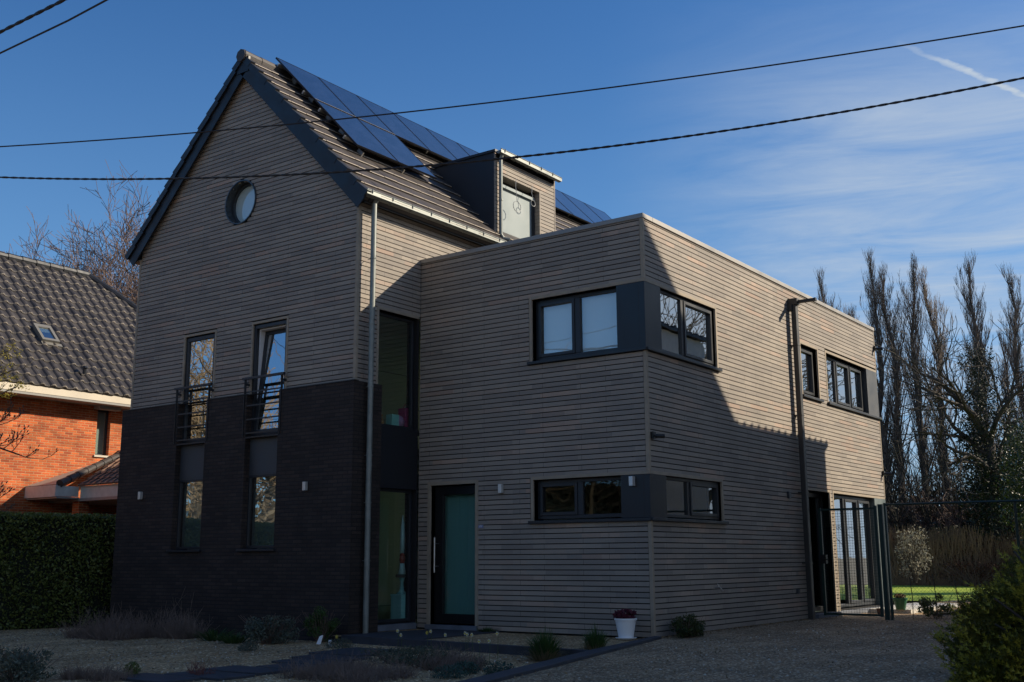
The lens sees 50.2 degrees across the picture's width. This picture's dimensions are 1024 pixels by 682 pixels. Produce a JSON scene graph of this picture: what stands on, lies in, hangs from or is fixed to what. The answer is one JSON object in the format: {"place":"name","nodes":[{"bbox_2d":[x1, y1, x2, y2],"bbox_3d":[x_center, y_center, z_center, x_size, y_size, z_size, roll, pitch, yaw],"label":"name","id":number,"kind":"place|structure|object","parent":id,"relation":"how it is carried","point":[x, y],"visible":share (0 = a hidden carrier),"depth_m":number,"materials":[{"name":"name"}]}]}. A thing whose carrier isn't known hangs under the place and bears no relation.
{"place":"outdoors","nodes":[
{"label":"outdoors","id":0,"kind":"place"},
{"bbox_2d":[0,0,65,33],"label":"overhead cable","id":1,"kind":"object","parent":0,"point":[58,2],"visible":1,"depth_m":10.58,"materials":[{"name":"black rubber"}]},
{"bbox_2d":[0,0,107,53],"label":"overhead cable","id":2,"kind":"object","parent":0,"point":[57,25],"visible":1,"depth_m":10.30,"materials":[{"name":"black rubber"}]},
{"bbox_2d":[0,251,136,516],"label":"brick house","id":3,"kind":"structure","parent":0,"point":[73,330],"depth_m":28.62,"materials":[{"name":"brick"}]},
{"bbox_2d":[32,323,62,347],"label":"roof window","id":4,"kind":"structure","parent":3,"relation":"in","point":[45,333],"depth_m":29.17,"materials":[{"name":"grey"}]},
{"bbox_2d":[93,405,120,457],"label":"window","id":5,"kind":"structure","parent":3,"relation":"in","point":[102,419],"depth_m":29.21,"materials":[{"name":"metal"}]},
{"bbox_2d":[0,627,539,681],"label":"garden gravel","id":6,"kind":"structure","parent":0,"point":[210,650],"depth_m":14.42,"materials":[{"name":"gravel"}]},
{"bbox_2d":[0,327,33,398],"bbox_3d":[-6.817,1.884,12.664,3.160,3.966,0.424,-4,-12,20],"label":"yellow leaf tree","id":7,"kind":"object","parent":6,"relation":"on","point":[16,384],"visible":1,"depth_m":12.47,"materials":[{"name":"grey plant"}]},
{"bbox_2d":[0,384,57,511],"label":"magnolia tree","id":8,"kind":"object","parent":6,"relation":"on","point":[22,435],"visible":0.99,"depth_m":21.68,"materials":[{"name":"brown plant"}]},
{"bbox_2d":[0,644,61,681],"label":"grey shrub","id":9,"kind":"object","parent":6,"relation":"on","point":[16,662],"visible":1,"depth_m":11.23,"materials":[{"name":"purple plant"}]},
{"bbox_2d":[0,511,115,629],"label":"clipped hedge","id":10,"kind":"object","parent":6,"relation":"on","point":[56,567],"visible":0.84,"depth_m":20.45,"materials":[{"name":"green"}]},
{"bbox_2d":[50,663,91,679],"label":"dry perennial","id":11,"kind":"object","parent":6,"relation":"on","point":[68,675],"visible":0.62,"depth_m":11.49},
{"bbox_2d":[76,661,135,681],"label":"dry perennial","id":12,"kind":"object","parent":6,"relation":"on","point":[108,674],"visible":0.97,"depth_m":11.31,"materials":[{"name":"plant"}]},
{"bbox_2d":[56,601,171,640],"bbox_3d":[-6.444,4.547,17.774,1.795,0.586,1.573,-8,-14,35],"label":"dry perennial","id":13,"kind":"object","parent":6,"relation":"on","point":[113,629],"visible":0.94,"depth_m":17.47,"materials":[{"name":"plant"}]},
{"bbox_2d":[123,661,141,674],"bbox_3d":[-4.058,3.542,11.694,0.196,0.236,0.186,-8,-14,35],"label":"box ball","id":14,"kind":"object","parent":6,"relation":"on","point":[134,667],"visible":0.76,"depth_m":11.68,"materials":[{"name":"green plant"}]},
{"bbox_2d":[120,673,200,681],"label":"stepping stone","id":15,"kind":"object","parent":6,"relation":"on","point":[147,677],"visible":0.81,"depth_m":11.26,"materials":[{"name":"stone"}]},
{"bbox_2d":[153,589,210,631],"bbox_3d":[-5.597,4.512,18.220,0.980,0.819,0.886,-8,-14,35],"label":"dry perennial","id":16,"kind":"object","parent":6,"relation":"on","point":[175,614],"visible":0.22,"depth_m":18.22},
{"bbox_2d":[148,608,218,639],"bbox_3d":[-5.342,4.520,17.527,0.946,0.531,0.918,-8,-14,35],"label":"dry perennial","id":17,"kind":"object","parent":6,"relation":"on","point":[182,631],"visible":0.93,"depth_m":17.40,"materials":[{"name":"plant"}]},
{"bbox_2d":[185,656,217,675],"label":"dry perennial","id":18,"kind":"object","parent":6,"relation":"on","point":[201,669],"visible":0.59,"depth_m":11.74,"materials":[{"name":"red"}]},
{"bbox_2d":[164,670,254,680],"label":"stepping stone","id":19,"kind":"object","parent":6,"relation":"on","point":[218,676],"visible":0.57,"depth_m":11.56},
{"bbox_2d":[189,628,238,640],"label":"strap leaf plant","id":20,"kind":"object","parent":6,"relation":"on","point":[210,634],"visible":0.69,"depth_m":16.84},
{"bbox_2d":[214,632,248,643],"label":"strap leaf plant","id":21,"kind":"object","parent":6,"relation":"on","point":[235,639],"visible":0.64,"depth_m":16.31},
{"bbox_2d":[205,665,290,675],"bbox_3d":[-2.956,3.684,12.168,0.920,0.071,0.480,-8,-14,35],"label":"stepping stone","id":22,"kind":"object","parent":6,"relation":"on","point":[258,671],"visible":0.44,"depth_m":12.09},
{"bbox_2d":[237,642,258,651],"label":"cushion plant","id":23,"kind":"object","parent":6,"relation":"on","point":[245,647],"visible":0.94,"depth_m":14.92,"materials":[{"name":"green plant"}]},
{"bbox_2d":[240,613,304,644],"bbox_3d":[-3.567,4.316,16.203,0.940,0.521,0.822,-8,-14,35],"label":"grey shrub","id":24,"kind":"object","parent":6,"relation":"on","point":[270,627],"visible":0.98,"depth_m":16.15,"materials":[{"name":"purple plant"}]},
{"bbox_2d":[256,663,330,671],"bbox_3d":[-2.430,3.741,12.458,0.920,0.067,0.480,-8,-14,35],"label":"stepping stone","id":25,"kind":"object","parent":6,"relation":"on","point":[277,665],"visible":0.26,"depth_m":12.57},
{"bbox_2d":[271,658,351,664],"bbox_3d":[-2.387,3.868,13.097,0.920,0.067,0.480,-8,-14,35],"label":"stepping stone","id":26,"kind":"object","parent":6,"relation":"on","point":[294,659],"visible":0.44,"depth_m":13.11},
{"bbox_2d":[316,635,322,643],"bbox_3d":[-2.781,4.319,15.826,0.105,0.130,0.025,-6,-13,26],"label":"plant tag","id":27,"kind":"object","parent":6,"relation":"on","point":[319,640],"visible":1,"depth_m":15.82,"materials":[{"name":"white plastic"}]},
{"bbox_2d":[298,606,343,641],"bbox_3d":[-2.881,4.311,16.535,0.650,0.609,0.518,-8,-14,35],"label":"green shrub","id":28,"kind":"object","parent":6,"relation":"on","point":[315,625],"visible":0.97,"depth_m":16.51,"materials":[{"name":"green plant"}]},
{"bbox_2d":[291,654,370,660],"bbox_3d":[-2.264,3.983,13.677,0.920,0.067,0.480,-8,-14,35],"label":"stepping stone","id":29,"kind":"object","parent":6,"relation":"on","point":[317,656],"visible":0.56,"depth_m":13.70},
{"bbox_2d":[326,638,352,648],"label":"cushion plant","id":30,"kind":"object","parent":6,"relation":"on","point":[340,644],"visible":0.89,"depth_m":15.32,"materials":[{"name":"green plant"}]},
{"bbox_2d":[309,650,377,656],"bbox_3d":[-2.158,4.098,14.269,0.920,0.070,0.480,-8,-14,35],"label":"stepping stone","id":31,"kind":"object","parent":6,"relation":"on","point":[346,652],"visible":0.48,"depth_m":14.25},
{"bbox_2d":[268,648,422,681],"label":"dry perennial","id":32,"kind":"object","parent":6,"relation":"on","point":[343,671],"visible":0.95,"depth_m":11.37,"materials":[{"name":"plant"}]},
{"bbox_2d":[332,647,395,651],"bbox_3d":[-1.938,4.203,14.779,0.920,0.062,0.480,-8,-14,35],"label":"stepping stone","id":33,"kind":"object","parent":6,"relation":"on","point":[354,649],"visible":0.24,"depth_m":14.84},
{"bbox_2d":[358,644,490,667],"bbox_3d":[-1.072,3.723,12.752,1.969,0.366,1.119,-8,-14,35],"label":"grey shrub","id":34,"kind":"object","parent":6,"relation":"on","point":[420,651],"visible":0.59,"depth_m":12.68,"materials":[{"name":"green plant"}]},
{"bbox_2d":[430,664,468,678],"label":"cushion plant","id":35,"kind":"object","parent":6,"relation":"on","point":[450,673],"visible":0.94,"depth_m":11.40,"materials":[{"name":"teal plant"}]},
{"bbox_2d":[413,638,487,672],"bbox_3d":[-0.684,3.537,12.287,0.888,0.370,0.705,-8,-14,35],"label":"dry perennial","id":36,"kind":"object","parent":6,"relation":"on","point":[432,662],"visible":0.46,"depth_m":12.17,"materials":[{"name":"plant"}]},
{"bbox_2d":[341,635,586,657],"bbox_3d":[-0.766,4.178,14.889,4.696,0.162,0.100,-10,-15,40],"label":"terrace edging","id":37,"kind":"object","parent":6,"relation":"on","point":[477,647],"visible":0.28,"depth_m":14.91,"materials":[{"name":"concrete"}]},
{"bbox_2d":[451,660,480,673],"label":"cushion plant","id":38,"kind":"object","parent":6,"relation":"on","point":[474,667],"visible":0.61,"depth_m":11.84,"materials":[{"name":"teal plant"}]},
{"bbox_2d":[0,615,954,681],"bbox_3d":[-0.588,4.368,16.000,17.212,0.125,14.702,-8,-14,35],"label":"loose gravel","id":39,"kind":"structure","parent":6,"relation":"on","point":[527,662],"depth_m":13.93,"materials":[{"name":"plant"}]},
{"bbox_2d":[483,660,514,674],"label":"cushion plant","id":40,"kind":"object","parent":6,"relation":"on","point":[496,669],"visible":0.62,"depth_m":11.70,"materials":[{"name":"teal plant"}]},
{"bbox_2d":[523,628,567,660],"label":"grass clump","id":41,"kind":"object","parent":6,"relation":"on","point":[543,642],"visible":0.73,"depth_m":13.31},
{"bbox_2d":[518,645,574,661],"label":"dry grass clump","id":42,"kind":"object","parent":6,"relation":"on","point":[543,657],"visible":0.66,"depth_m":13.20,"materials":[{"name":"plant"}]},
{"bbox_2d":[334,629,637,649],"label":"front terrace","id":43,"kind":"structure","parent":0,"point":[573,642],"depth_m":15.61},
{"bbox_2d":[408,629,472,630],"bbox_3d":[-1.079,4.632,17.142,1.449,0.154,0.889,-8,-14,35],"label":"door slab","id":44,"kind":"structure","parent":43,"relation":"on","point":[439,630],"depth_m":17.42,"materials":[{"name":"grey stone"}]},
{"bbox_2d":[474,626,497,631],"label":"weed tuft","id":45,"kind":"object","parent":43,"relation":"on","point":[486,629],"visible":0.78,"depth_m":17.00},
{"bbox_2d":[578,643,608,649],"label":"dry grass clump","id":46,"kind":"object","parent":43,"relation":"on","point":[590,647],"visible":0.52,"depth_m":13.74,"materials":[{"name":"plant"}]},
{"bbox_2d":[579,623,610,649],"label":"grass clump","id":47,"kind":"object","parent":43,"relation":"on","point":[594,638],"visible":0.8,"depth_m":13.77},
{"bbox_2d":[613,608,636,639],"bbox_3d":[1.603,3.998,15.478,0.330,0.422,0.352,-8,-14,35],"label":"flower pot","id":48,"kind":"object","parent":43,"relation":"on","point":[625,620],"visible":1,"depth_m":15.38,"materials":[{"name":"white plastic"}]},
{"bbox_2d":[0,77,1023,179],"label":"overhead cable","id":49,"kind":"object","parent":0,"point":[641,142],"visible":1,"depth_m":12.53,"materials":[{"name":"black rubber"}]},
{"bbox_2d":[0,25,1023,146],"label":"overhead cable","id":50,"kind":"object","parent":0,"point":[534,96],"visible":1,"depth_m":12.64,"materials":[{"name":"black rubber"}]},
{"bbox_2d":[0,0,1023,520],"label":"sky","id":51,"kind":"structure","parent":0,"point":[939,179],"materials":[{"name":"blue"}]},
{"bbox_2d":[88,601,965,638],"bbox_3d":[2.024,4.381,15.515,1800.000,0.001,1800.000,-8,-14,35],"label":"terrain","id":52,"kind":"structure","parent":0,"point":[954,613],"depth_m":19.33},
{"bbox_2d":[1,160,159,304],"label":"broadleaf tree","id":53,"kind":"object","parent":52,"relation":"on","point":[125,290],"visible":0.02,"depth_m":60.99,"materials":[{"name":"brown plant"}]},
{"bbox_2d":[350,631,500,639],"bbox_3d":[-1.373,4.545,16.707,1.500,0.158,2.007,-8,-14,35],"label":"door platform","id":54,"kind":"structure","parent":52,"relation":"on","point":[418,634],"depth_m":16.50,"materials":[{"name":"concrete"}]},
{"bbox_2d":[109,49,891,641],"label":"detached house","id":55,"kind":"structure","parent":52,"relation":"on","point":[655,423],"depth_m":18.62,"materials":[{"name":"beige"}]},
{"bbox_2d":[166,479,202,551],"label":"window","id":56,"kind":"structure","parent":55,"relation":"in","point":[193,487],"depth_m":19.75,"materials":[{"name":"glass"}]},
{"bbox_2d":[182,334,214,443],"bbox_3d":[-5.710,0.886,20.045,0.850,1.980,0.070,-8,-14,35],"label":"window","id":57,"kind":"structure","parent":55,"relation":"in","point":[212,336],"depth_m":20.22,"materials":[{"name":"metal"}]},
{"bbox_2d":[225,180,258,224],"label":"round window","id":58,"kind":"structure","parent":55,"relation":"in","point":[240,203],"depth_m":20.29,"materials":[{"name":"glass"}]},
{"bbox_2d":[236,473,275,551],"bbox_3d":[-4.208,2.893,18.460,0.930,1.290,0.306,-8,-14,35],"label":"window","id":59,"kind":"structure","parent":55,"relation":"in","point":[264,484],"depth_m":18.64,"materials":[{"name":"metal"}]},
{"bbox_2d":[251,320,286,436],"bbox_3d":[-4.128,0.674,19.019,0.860,1.980,0.247,-8,-14,35],"label":"window","id":60,"kind":"structure","parent":55,"relation":"in","point":[261,344],"depth_m":19.19,"materials":[{"name":"metal"}]},
{"bbox_2d":[379,312,413,428],"bbox_3d":[-2.025,0.520,18.606,0.070,1.920,0.980,-8,-14,35],"label":"window","id":61,"kind":"structure","parent":55,"relation":"in","point":[411,331],"depth_m":18.91,"materials":[{"name":"metal"}]},
{"bbox_2d":[390,594,405,618],"bbox_3d":[-1.850,4.457,18.325,0.260,0.425,0.300,-8,-14,35],"label":"display box","id":62,"kind":"object","parent":55,"relation":"attached to","point":[398,603],"visible":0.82,"depth_m":18.21,"materials":[{"name":"teal"}]},
{"bbox_2d":[395,515,405,593],"bbox_3d":[-1.854,3.602,18.495,0.220,1.310,0.220,-8,-14,35],"label":"figurine","id":63,"kind":"object","parent":62,"relation":"on","point":[401,574],"visible":0.99,"depth_m":18.44,"materials":[{"name":"teal"}]},
{"bbox_2d":[378,473,419,622],"bbox_3d":[-1.784,3.454,18.521,0.261,2.490,2.053,-5,-12,24],"label":"window","id":64,"kind":"structure","parent":55,"relation":"in","point":[409,492],"depth_m":18.38,"materials":[{"name":"metal"}]},
{"bbox_2d":[433,485,474,623],"bbox_3d":[-0.924,3.504,18.002,0.915,2.220,0.273,-8,-14,35],"label":"front door","id":65,"kind":"structure","parent":55,"relation":"in","point":[454,539],"depth_m":18.11,"materials":[{"name":"teal"}]},
{"bbox_2d":[527,288,722,371],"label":"window","id":66,"kind":"structure","parent":55,"relation":"in","point":[580,326],"depth_m":17.32,"materials":[{"name":"glass"}]},
{"bbox_2d":[528,476,728,523],"bbox_3d":[1.891,2.589,17.507,2.208,0.675,2.555,-8,-14,35],"label":"window","id":67,"kind":"structure","parent":55,"relation":"in","point":[579,484],"depth_m":16.80,"materials":[{"name":"metal"}]},
{"bbox_2d":[660,289,713,365],"bbox_3d":[2.794,-0.187,17.670,0.088,0.995,1.910,-8,-14,35],"label":"window","id":68,"kind":"structure","parent":55,"relation":"in","point":[686,326],"depth_m":17.66,"materials":[{"name":"glass"}]},
{"bbox_2d":[666,477,719,519],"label":"window","id":69,"kind":"structure","parent":55,"relation":"in","point":[687,483],"depth_m":17.12,"materials":[{"name":"metal"}]},
{"bbox_2d":[801,347,823,401],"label":"window","id":70,"kind":"structure","parent":55,"relation":"in","point":[806,355],"depth_m":21.90,"materials":[{"name":"glass"}]},
{"bbox_2d":[808,493,823,610],"bbox_3d":[5.793,4.084,21.241,0.070,2.260,1.130,-8,-14,35],"label":"side door","id":71,"kind":"structure","parent":55,"relation":"in","point":[817,501],"depth_m":21.62,"materials":[{"name":"metal"}]},
{"bbox_2d":[826,356,882,419],"bbox_3d":[7.363,1.031,23.755,0.225,1.065,3.323,-8,-14,35],"label":"window","id":72,"kind":"structure","parent":55,"relation":"in","point":[844,380],"depth_m":23.61,"materials":[{"name":"metal"}]},
{"bbox_2d":[834,495,875,605],"bbox_3d":[7.091,4.373,22.805,0.088,2.230,2.430,-8,-14,35],"label":"patio door","id":73,"kind":"structure","parent":55,"relation":"in","point":[839,501],"depth_m":22.90,"materials":[{"name":"metal"}]},
{"bbox_3d":[-2.055,1.529,18.797,0.180,0.075,1.500,-8,-14,35],"label":"shelf","id":74,"kind":"object","parent":55,"relation":"attached to","visible":0},
{"bbox_2d":[386,414,398,425],"bbox_3d":[-2.040,1.361,18.680,0.140,0.200,0.180,-8,-14,35],"label":"gift box","id":75,"kind":"object","parent":74,"relation":"on","point":[392,419],"visible":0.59,"depth_m":18.62,"materials":[{"name":"teal"}]},
{"bbox_2d":[399,416,404,425],"bbox_3d":[-1.935,1.381,18.787,0.180,0.200,0.180,-8,-14,35],"label":"money box","id":76,"kind":"object","parent":74,"relation":"on","point":[401,421],"visible":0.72,"depth_m":18.72,"materials":[{"name":"pink ceramic"}]},
{"bbox_2d":[398,404,407,426],"bbox_3d":[-1.854,1.302,18.969,0.160,0.426,0.180,-8,-14,35],"label":"gift bag","id":77,"kind":"object","parent":74,"relation":"on","point":[403,412],"visible":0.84,"depth_m":18.89,"materials":[{"name":"purple"}]},
{"bbox_2d":[458,636,661,681],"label":"kerb","id":78,"kind":"structure","parent":52,"relation":"on","point":[524,670],"depth_m":11.64,"materials":[{"name":"concrete"}]},
{"bbox_2d":[813,268,840,310],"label":"poplar tree","id":79,"kind":"object","parent":52,"relation":"on","point":[820,281],"visible":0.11,"depth_m":88.43,"materials":[{"name":"brown plant"}]},
{"bbox_2d":[847,304,882,413],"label":"poplar tree","id":80,"kind":"object","parent":52,"relation":"on","point":[853,314],"visible":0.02,"depth_m":76.59,"materials":[{"name":"brown plant"}]},
{"bbox_2d":[860,247,904,506],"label":"poplar tree","id":81,"kind":"object","parent":52,"relation":"on","point":[875,320],"visible":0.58,"depth_m":74.36,"materials":[{"name":"brown plant"}]},
{"bbox_2d":[871,262,916,502],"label":"poplar tree","id":82,"kind":"object","parent":52,"relation":"on","point":[897,399],"visible":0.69,"depth_m":74.19,"materials":[{"name":"brown plant"}]},
{"bbox_2d":[894,526,933,582],"bbox_3d":[10.348,5.501,28.258,0.919,1.483,0.974,-8,-14,35],"label":"flowering shrub","id":83,"kind":"object","parent":52,"relation":"on","point":[910,563],"visible":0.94,"depth_m":28.23,"materials":[{"name":"grey plant"}]},
{"bbox_2d":[891,252,938,499],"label":"poplar tree","id":84,"kind":"object","parent":52,"relation":"on","point":[914,319],"visible":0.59,"depth_m":74.18,"materials":[{"name":"brown plant"}]},
{"bbox_2d":[887,472,970,541],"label":"scrub tree","id":85,"kind":"object","parent":52,"relation":"on","point":[916,513],"visible":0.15,"depth_m":51.85,"materials":[{"name":"brown plant"}]},
{"bbox_2d":[848,306,1023,549],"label":"ivy tree","id":86,"kind":"object","parent":52,"relation":"on","point":[990,468],"visible":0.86,"depth_m":45.30,"materials":[{"name":"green plant"}]},
{"bbox_2d":[912,265,963,499],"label":"poplar tree","id":87,"kind":"object","parent":52,"relation":"on","point":[934,321],"visible":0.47,"depth_m":72.98,"materials":[{"name":"brown plant"}]},
{"bbox_2d":[882,409,1023,551],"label":"thicket","id":88,"kind":"object","parent":52,"relation":"on","point":[893,494],"visible":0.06,"depth_m":52.42,"materials":[{"name":"plant"}]},
{"bbox_2d":[888,523,1023,585],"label":"winter hedge","id":89,"kind":"object","parent":52,"relation":"on","point":[974,550],"visible":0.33,"depth_m":44.93,"materials":[{"name":"red plant"}]},
{"bbox_2d":[915,465,1020,548],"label":"scrub tree","id":90,"kind":"object","parent":52,"relation":"on","point":[960,519],"visible":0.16,"depth_m":48.03,"materials":[{"name":"green plant"}]},
{"bbox_2d":[948,250,1007,490],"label":"poplar tree","id":91,"kind":"object","parent":52,"relation":"on","point":[974,328],"visible":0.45,"depth_m":71.20,"materials":[{"name":"brown plant"}]},
{"bbox_2d":[962,315,1001,473],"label":"poplar tree","id":92,"kind":"object","parent":52,"relation":"on","point":[983,378],"visible":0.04,"depth_m":76.17,"materials":[{"name":"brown plant"}]},
{"bbox_2d":[951,411,1023,514],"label":"scrub tree","id":93,"kind":"object","parent":52,"relation":"on","point":[1003,464],"visible":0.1,"depth_m":46.60,"materials":[{"name":"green plant"}]},
{"bbox_2d":[991,330,1022,441],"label":"poplar tree","id":94,"kind":"object","parent":52,"relation":"on","point":[1007,364],"visible":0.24,"depth_m":72.38,"materials":[{"name":"brown plant"}]},
{"bbox_2d":[995,261,1023,451],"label":"poplar tree","id":95,"kind":"object","parent":52,"relation":"on","point":[1012,352],"visible":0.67,"depth_m":69.76,"materials":[{"name":"brown plant"}]},
{"bbox_2d":[500,613,1000,681],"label":"driveway","id":96,"kind":"structure","parent":0,"point":[723,657],"depth_m":12.52,"materials":[{"name":"gravel"}]},
{"bbox_2d":[666,613,705,637],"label":"box shrub","id":97,"kind":"object","parent":96,"relation":"on","point":[689,626],"visible":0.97,"depth_m":15.67,"materials":[{"name":"green plant"}]},
{"bbox_2d":[907,576,913,618],"bbox_3d":[7.322,4.727,20.054,0.208,0.921,0.130,4,-12,-23],"label":"sapling","id":98,"kind":"object","parent":96,"relation":"on","point":[912,595],"visible":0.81,"depth_m":20.03,"materials":[{"name":"brown plant"}]},
{"bbox_2d":[931,575,936,619],"bbox_3d":[7.648,4.681,19.779,0.156,0.901,0.111,-8,-14,35],"label":"sapling","id":99,"kind":"object","parent":96,"relation":"on","point":[935,595],"visible":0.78,"depth_m":19.75,"materials":[{"name":"brown plant"}]},
{"bbox_2d":[917,592,953,617],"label":"garden shrub","id":100,"kind":"object","parent":96,"relation":"on","point":[922,601],"visible":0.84,"depth_m":20.26,"materials":[{"name":"green plant"}]},
{"bbox_2d":[877,500,1023,621],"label":"chain link fence","id":101,"kind":"object","parent":96,"relation":"on","point":[885,563],"visible":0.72,"depth_m":19.77,"materials":[{"name":"teal"}]},
{"bbox_2d":[818,505,883,616],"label":"garden gate","id":102,"kind":"structure","parent":101,"relation":"attached to","point":[824,559],"depth_m":20.33,"materials":[{"name":"teal"}]},
{"bbox_2d":[927,541,1023,681],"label":"yew shrub","id":103,"kind":"object","parent":96,"relation":"on","point":[991,656],"visible":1,"depth_m":8.67,"materials":[{"name":"green plant"}]},
{"bbox_2d":[958,584,992,603],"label":"garden shrub","id":104,"kind":"object","parent":96,"relation":"on","point":[972,594],"visible":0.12,"depth_m":21.06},
{"bbox_2d":[894,600,968,613],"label":"back terrace","id":105,"kind":"structure","parent":0,"point":[953,601],"depth_m":27.33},
{"bbox_2d":[869,603,957,613],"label":"patio slab","id":106,"kind":"structure","parent":105,"relation":"on","point":[909,609],"depth_m":22.55,"materials":[{"name":"stone"}]},
{"bbox_2d":[893,593,907,609],"bbox_3d":[7.883,5.279,22.209,0.300,0.334,0.300,-8,-14,35],"label":"green pot","id":107,"kind":"object","parent":106,"relation":"on","point":[902,598],"visible":0.91,"depth_m":22.12,"materials":[{"name":"green"}]},
{"bbox_2d":[892,585,999,600],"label":"lawn","id":108,"kind":"structure","parent":0,"point":[923,591],"depth_m":37.60,"materials":[{"name":"green plant"}]},
{"bbox_2d":[934,560,1012,586],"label":"garden shrub","id":109,"kind":"object","parent":108,"relation":"on","point":[971,576],"visible":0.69,"depth_m":43.17,"materials":[{"name":"green plant"}]},
{"bbox_2d":[994,410,1023,546],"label":"holly tree","id":110,"kind":"object","parent":108,"relation":"on","point":[1017,449],"visible":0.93,"depth_m":36.77,"materials":[{"name":"green plant"}]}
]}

